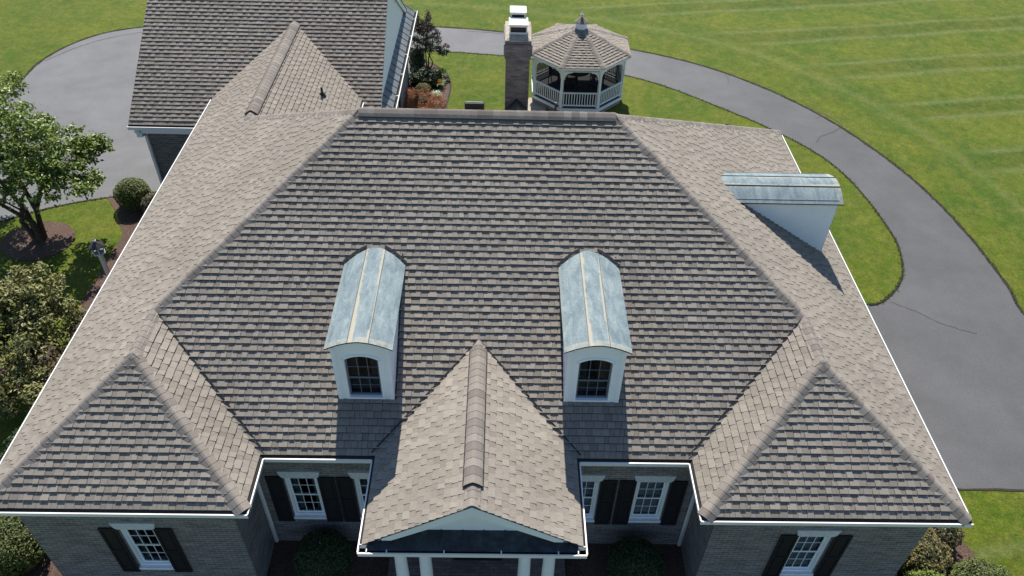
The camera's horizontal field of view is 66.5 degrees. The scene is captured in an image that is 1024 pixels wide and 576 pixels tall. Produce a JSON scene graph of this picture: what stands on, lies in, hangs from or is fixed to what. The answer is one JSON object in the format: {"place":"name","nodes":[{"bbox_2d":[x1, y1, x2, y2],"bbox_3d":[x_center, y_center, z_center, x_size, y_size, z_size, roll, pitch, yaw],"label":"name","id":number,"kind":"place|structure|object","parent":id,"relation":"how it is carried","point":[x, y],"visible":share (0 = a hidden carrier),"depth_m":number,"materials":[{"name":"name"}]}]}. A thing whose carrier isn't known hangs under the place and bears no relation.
{"place":"outdoors","nodes":[
{"label":"outdoors","id":0,"kind":"place"},
{"bbox_2d":[0,0,1023,575],"bbox_3d":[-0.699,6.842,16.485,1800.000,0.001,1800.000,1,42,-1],"label":"lawn","id":1,"kind":"structure","parent":0,"point":[928,94],"depth_m":35.49,"materials":[{"name":"green plant"}]},
{"bbox_2d":[0,343,64,398],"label":"tree mulch","id":2,"kind":"object","parent":1,"relation":"on","point":[47,361],"visible":0.09,"depth_m":21.30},
{"bbox_2d":[0,261,86,419],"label":"magnolia tree","id":3,"kind":"object","parent":2,"relation":"on","point":[40,316],"visible":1,"depth_m":19.97,"materials":[{"name":"green plant"}]},
{"bbox_2d":[0,221,74,260],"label":"tree mulch","id":4,"kind":"object","parent":1,"relation":"on","point":[19,244],"visible":0.9,"depth_m":25.12,"materials":[{"name":"brown soil"}]},
{"bbox_2d":[0,70,115,240],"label":"shade tree","id":5,"kind":"object","parent":4,"relation":"on","point":[41,127],"visible":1,"depth_m":23.51,"materials":[{"name":"green plant"}]},
{"bbox_2d":[9,193,269,575],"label":"mulch bed","id":6,"kind":"object","parent":1,"relation":"on","point":[129,220],"visible":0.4,"depth_m":24.37,"materials":[{"name":"brown soil"}]},
{"bbox_2d":[0,424,21,460],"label":"dark shrub","id":7,"kind":"object","parent":6,"relation":"on","point":[8,440],"visible":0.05,"depth_m":18.25,"materials":[{"name":"green plant"}]},
{"bbox_2d":[0,516,45,575],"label":"clipped hedge","id":8,"kind":"object","parent":6,"relation":"on","point":[20,548],"visible":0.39,"depth_m":16.42,"materials":[{"name":"green plant"}]},
{"bbox_2d":[89,238,109,276],"bbox_3d":[-11.890,-0.629,22.807,0.450,2.100,0.390,1,42,-1],"label":"lamp post","id":9,"kind":"object","parent":6,"relation":"on","point":[97,246],"visible":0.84,"depth_m":22.38,"materials":[{"name":"grey metal"}]},
{"bbox_2d":[113,177,151,210],"bbox_3d":[-12.873,-3.235,26.440,1.252,1.057,1.168,1,42,-1],"label":"boxwood ball","id":10,"kind":"object","parent":6,"relation":"on","point":[130,193],"visible":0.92,"depth_m":26.11,"materials":[{"name":"green plant"}]},
{"bbox_2d":[139,192,155,212],"bbox_3d":[-12.063,-2.830,26.251,0.885,0.731,0.870,-33,52,-32],"label":"round shrub","id":11,"kind":"object","parent":6,"relation":"on","point":[146,200],"visible":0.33,"depth_m":26.00,"materials":[{"name":"green plant"}]},
{"bbox_2d":[268,540,389,575],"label":"mulch bed","id":12,"kind":"object","parent":1,"relation":"on","point":[281,563],"depth_m":17.21,"materials":[{"name":"brown soil"}]},
{"bbox_2d":[292,529,352,575],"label":"courtyard shrub","id":13,"kind":"object","parent":12,"relation":"on","point":[324,553],"visible":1,"depth_m":16.50,"materials":[{"name":"green plant"}]},
{"bbox_2d":[0,0,973,575],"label":"house","id":14,"kind":"structure","parent":1,"relation":"on","point":[344,292],"depth_m":15.71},
{"bbox_2d":[108,522,173,569],"bbox_3d":[-7.258,4.815,15.817,0.860,1.825,1.020,1,42,-1],"label":"window","id":15,"kind":"structure","parent":14,"relation":"in","point":[141,538],"depth_m":15.78,"materials":[{"name":"white paint"}]},
{"bbox_2d":[276,470,326,518],"bbox_3d":[-4.351,4.056,16.755,0.860,1.825,1.020,1,42,-1],"label":"window","id":16,"kind":"structure","parent":14,"relation":"in","point":[302,486],"depth_m":16.74,"materials":[{"name":"white paint"}]},
{"bbox_2d":[347,471,368,519],"bbox_3d":[-2.921,4.079,16.779,0.860,1.825,1.020,1,42,-1],"label":"window","id":17,"kind":"structure","parent":14,"relation":"in","point":[360,478],"depth_m":16.32,"materials":[{"name":"white paint"}]},
{"bbox_2d":[388,557,564,575],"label":"porch floor","id":18,"kind":"structure","parent":14,"relation":"attached to","point":[446,566],"depth_m":16.96,"materials":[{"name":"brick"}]},
{"bbox_2d":[454,557,501,560],"bbox_3d":[-0.750,5.800,17.248,1.050,0.016,0.470,1,42,-1],"label":"doormat","id":19,"kind":"object","parent":18,"relation":"on","point":[485,559],"visible":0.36,"depth_m":17.09,"materials":[{"name":"black fabric"}]},
{"bbox_2d":[582,474,605,521],"bbox_3d":[1.457,4.147,16.851,0.860,1.825,1.020,1,42,-1],"label":"window","id":20,"kind":"structure","parent":14,"relation":"in","point":[590,482],"depth_m":16.54,"materials":[{"name":"white paint"}]},
{"bbox_2d":[628,475,676,522],"bbox_3d":[2.907,4.170,16.875,0.860,1.825,1.020,1,42,-1],"label":"window","id":21,"kind":"structure","parent":14,"relation":"in","point":[651,490],"depth_m":16.64,"materials":[{"name":"white paint"}]},
{"bbox_2d":[779,529,841,575],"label":"window","id":22,"kind":"structure","parent":14,"relation":"in","point":[810,545],"depth_m":15.82,"materials":[{"name":"white paint"}]},
{"bbox_2d":[1,26,1023,312],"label":"grass tufts","id":23,"kind":"object","parent":1,"relation":"on","point":[737,114],"visible":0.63,"depth_m":29.65,"materials":[{"name":"green plant"}]},
{"bbox_2d":[566,543,685,575],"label":"mulch bed","id":24,"kind":"object","parent":1,"relation":"on","point":[594,563],"depth_m":17.37,"materials":[{"name":"brown soil"}]},
{"bbox_2d":[606,536,664,575],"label":"courtyard shrub","id":25,"kind":"object","parent":24,"relation":"on","point":[634,557],"visible":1,"depth_m":16.57,"materials":[{"name":"green plant"}]},
{"bbox_2d":[895,539,975,575],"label":"mulch bed","id":26,"kind":"object","parent":1,"relation":"on","point":[963,551],"visible":0.16,"depth_m":17.71,"materials":[{"name":"brown soil"}]},
{"bbox_2d":[903,568,943,575],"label":"green shrub","id":27,"kind":"object","parent":26,"relation":"on","point":[915,573],"visible":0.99,"depth_m":16.53,"materials":[{"name":"green plant"}]},
{"bbox_2d":[897,527,953,575],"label":"azalea shrub","id":28,"kind":"object","parent":26,"relation":"on","point":[928,552],"visible":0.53,"depth_m":16.82,"materials":[{"name":"green plant"}]},
{"bbox_2d":[924,527,964,556],"bbox_3d":[9.566,5.503,17.636,1.286,0.917,1.231,1,42,-1],"label":"azalea shrub","id":29,"kind":"object","parent":26,"relation":"on","point":[949,536],"visible":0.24,"depth_m":17.26,"materials":[{"name":"green plant"}]},
{"bbox_2d":[947,556,1014,575],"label":"green shrub","id":30,"kind":"object","parent":26,"relation":"on","point":[977,567],"visible":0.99,"depth_m":16.65,"materials":[{"name":"green plant"}]},
{"bbox_2d":[0,27,1023,488],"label":"driveway","id":31,"kind":"structure","parent":0,"point":[964,389],"depth_m":26.41,"materials":[{"name":"grey asphalt"}]},
{"bbox_2d":[0,191,156,221],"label":"front island edge","id":32,"kind":"object","parent":31,"relation":"on","point":[62,205],"visible":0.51,"depth_m":26.66,"materials":[{"name":"soil"}]},
{"bbox_2d":[45,32,140,60],"bbox_3d":[-17.545,-11.640,36.351,7.862,0.001,1.256,-20,46,-22],"label":"driveway edge","id":33,"kind":"object","parent":31,"relation":"on","point":[86,44],"visible":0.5,"depth_m":35.75,"materials":[{"name":"grey"}]},
{"bbox_2d":[4,26,1023,314],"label":"driveway edge","id":34,"kind":"object","parent":31,"relation":"on","point":[774,92],"visible":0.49,"depth_m":31.00,"materials":[{"name":"soil"}]},
{"bbox_2d":[806,105,842,125],"bbox_3d":[13.037,-7.218,32.491,0.220,0.001,2.015,-21,47,-23],"label":"pavement crack","id":35,"kind":"object","parent":31,"relation":"on","point":[825,114],"visible":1,"depth_m":32.50,"materials":[{"name":"grey asphalt"}]},
{"bbox_2d":[816,126,842,142],"bbox_3d":[12.722,-6.215,31.371,1.994,0.001,0.219,-30,51,-30],"label":"pavement crack","id":36,"kind":"object","parent":31,"relation":"on","point":[827,133],"visible":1,"depth_m":31.31,"materials":[{"name":"grey asphalt"}]},
{"bbox_2d":[890,301,976,333],"bbox_3d":[12.646,0.921,23.472,2.483,0.001,0.181,24,47,23],"label":"pavement crack","id":37,"kind":"object","parent":31,"relation":"on","point":[934,320],"visible":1,"depth_m":23.40,"materials":[{"name":"grey asphalt"}]},
{"bbox_2d":[957,488,1023,490],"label":"court edge","id":38,"kind":"object","parent":31,"relation":"on","point":[993,489],"visible":0.33,"depth_m":19.02,"materials":[{"name":"concrete"}]},
{"bbox_2d":[528,98,545,110],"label":"garden path","id":39,"kind":"structure","parent":0,"point":[533,105],"depth_m":32.40,"materials":[{"name":"stone"}]},
{"bbox_2d":[424,51,903,304],"bbox_3d":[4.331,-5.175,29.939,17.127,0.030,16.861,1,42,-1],"label":"back lawn","id":40,"kind":"structure","parent":0,"point":[865,242],"depth_m":31.93,"materials":[{"name":"green plant"}]},
{"bbox_2d":[405,61,449,108],"bbox_3d":[-3.525,-7.465,32.190,1.782,0.030,9.500,1,42,-1],"label":"garden bed","id":41,"kind":"object","parent":40,"relation":"on","point":[445,88],"visible":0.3,"depth_m":33.25,"materials":[{"name":"brown soil"}]},
{"bbox_2d":[408,49,425,70],"bbox_3d":[-4.180,-10.104,34.363,0.792,1.094,1.218,1,42,-1],"label":"back shrub","id":42,"kind":"object","parent":41,"relation":"on","point":[419,62],"visible":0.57,"depth_m":34.07,"materials":[{"name":"green plant"}]},
{"bbox_2d":[415,83,430,95],"bbox_3d":[-3.740,-8.361,32.794,0.692,0.512,0.724,1,42,-1],"label":"round shrub","id":43,"kind":"object","parent":41,"relation":"on","point":[419,86],"visible":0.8,"depth_m":32.62,"materials":[{"name":"green plant"}]},
{"bbox_2d":[408,65,439,86],"bbox_3d":[-3.785,-9.054,33.330,1.465,0.887,1.259,1,42,-1],"label":"dark shrub","id":44,"kind":"object","parent":41,"relation":"on","point":[429,75],"visible":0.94,"depth_m":33.02,"materials":[{"name":"green plant"}]},
{"bbox_2d":[403,86,447,108],"bbox_3d":[-3.745,-7.497,31.704,2.105,0.756,2.124,12,43,11],"label":"barberry patch","id":45,"kind":"object","parent":41,"relation":"on","point":[419,100],"visible":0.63,"depth_m":31.77,"materials":[{"name":"red plant"}]},
{"bbox_2d":[408,9,450,67],"bbox_3d":[-3.678,-10.653,33.723,2.064,2.805,1.202,1,42,-1],"label":"crape myrtle","id":46,"kind":"object","parent":41,"relation":"on","point":[421,29],"visible":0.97,"depth_m":33.58,"materials":[{"name":"green plant"}]},
{"bbox_2d":[432,90,442,97],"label":"white edged plant","id":47,"kind":"object","parent":41,"relation":"on","point":[436,92],"visible":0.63,"depth_m":32.72,"materials":[{"name":"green plant"}]},
{"bbox_2d":[427,61,450,106],"bbox_3d":[-3.171,-9.152,34.037,0.909,0.001,5.093,-13,44,-15],"label":"bed edge","id":48,"kind":"object","parent":41,"relation":"on","point":[449,81],"visible":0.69,"depth_m":33.57,"materials":[{"name":"soil"}]},
{"bbox_2d":[432,78,446,88],"bbox_3d":[-3.136,-8.765,33.345,0.874,0.379,0.850,1,42,-1],"label":"flowering plant","id":49,"kind":"object","parent":41,"relation":"on","point":[438,83],"visible":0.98,"depth_m":33.25,"materials":[{"name":"orange plant"}]},
{"bbox_2d":[437,67,447,79],"bbox_3d":[-3.111,-9.226,33.770,0.834,0.495,0.844,24,46,22],"label":"daylily clump","id":50,"kind":"object","parent":41,"relation":"on","point":[441,73],"visible":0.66,"depth_m":33.71,"materials":[{"name":"green plant"}]},
{"bbox_2d":[531,12,631,111],"bbox_3d":[2.749,-9.599,32.124,4.179,3.620,4.181,1,42,-1],"label":"gazebo","id":51,"kind":"object","parent":40,"relation":"on","point":[579,65],"visible":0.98,"depth_m":31.24,"materials":[{"name":"white wood"}]}
]}

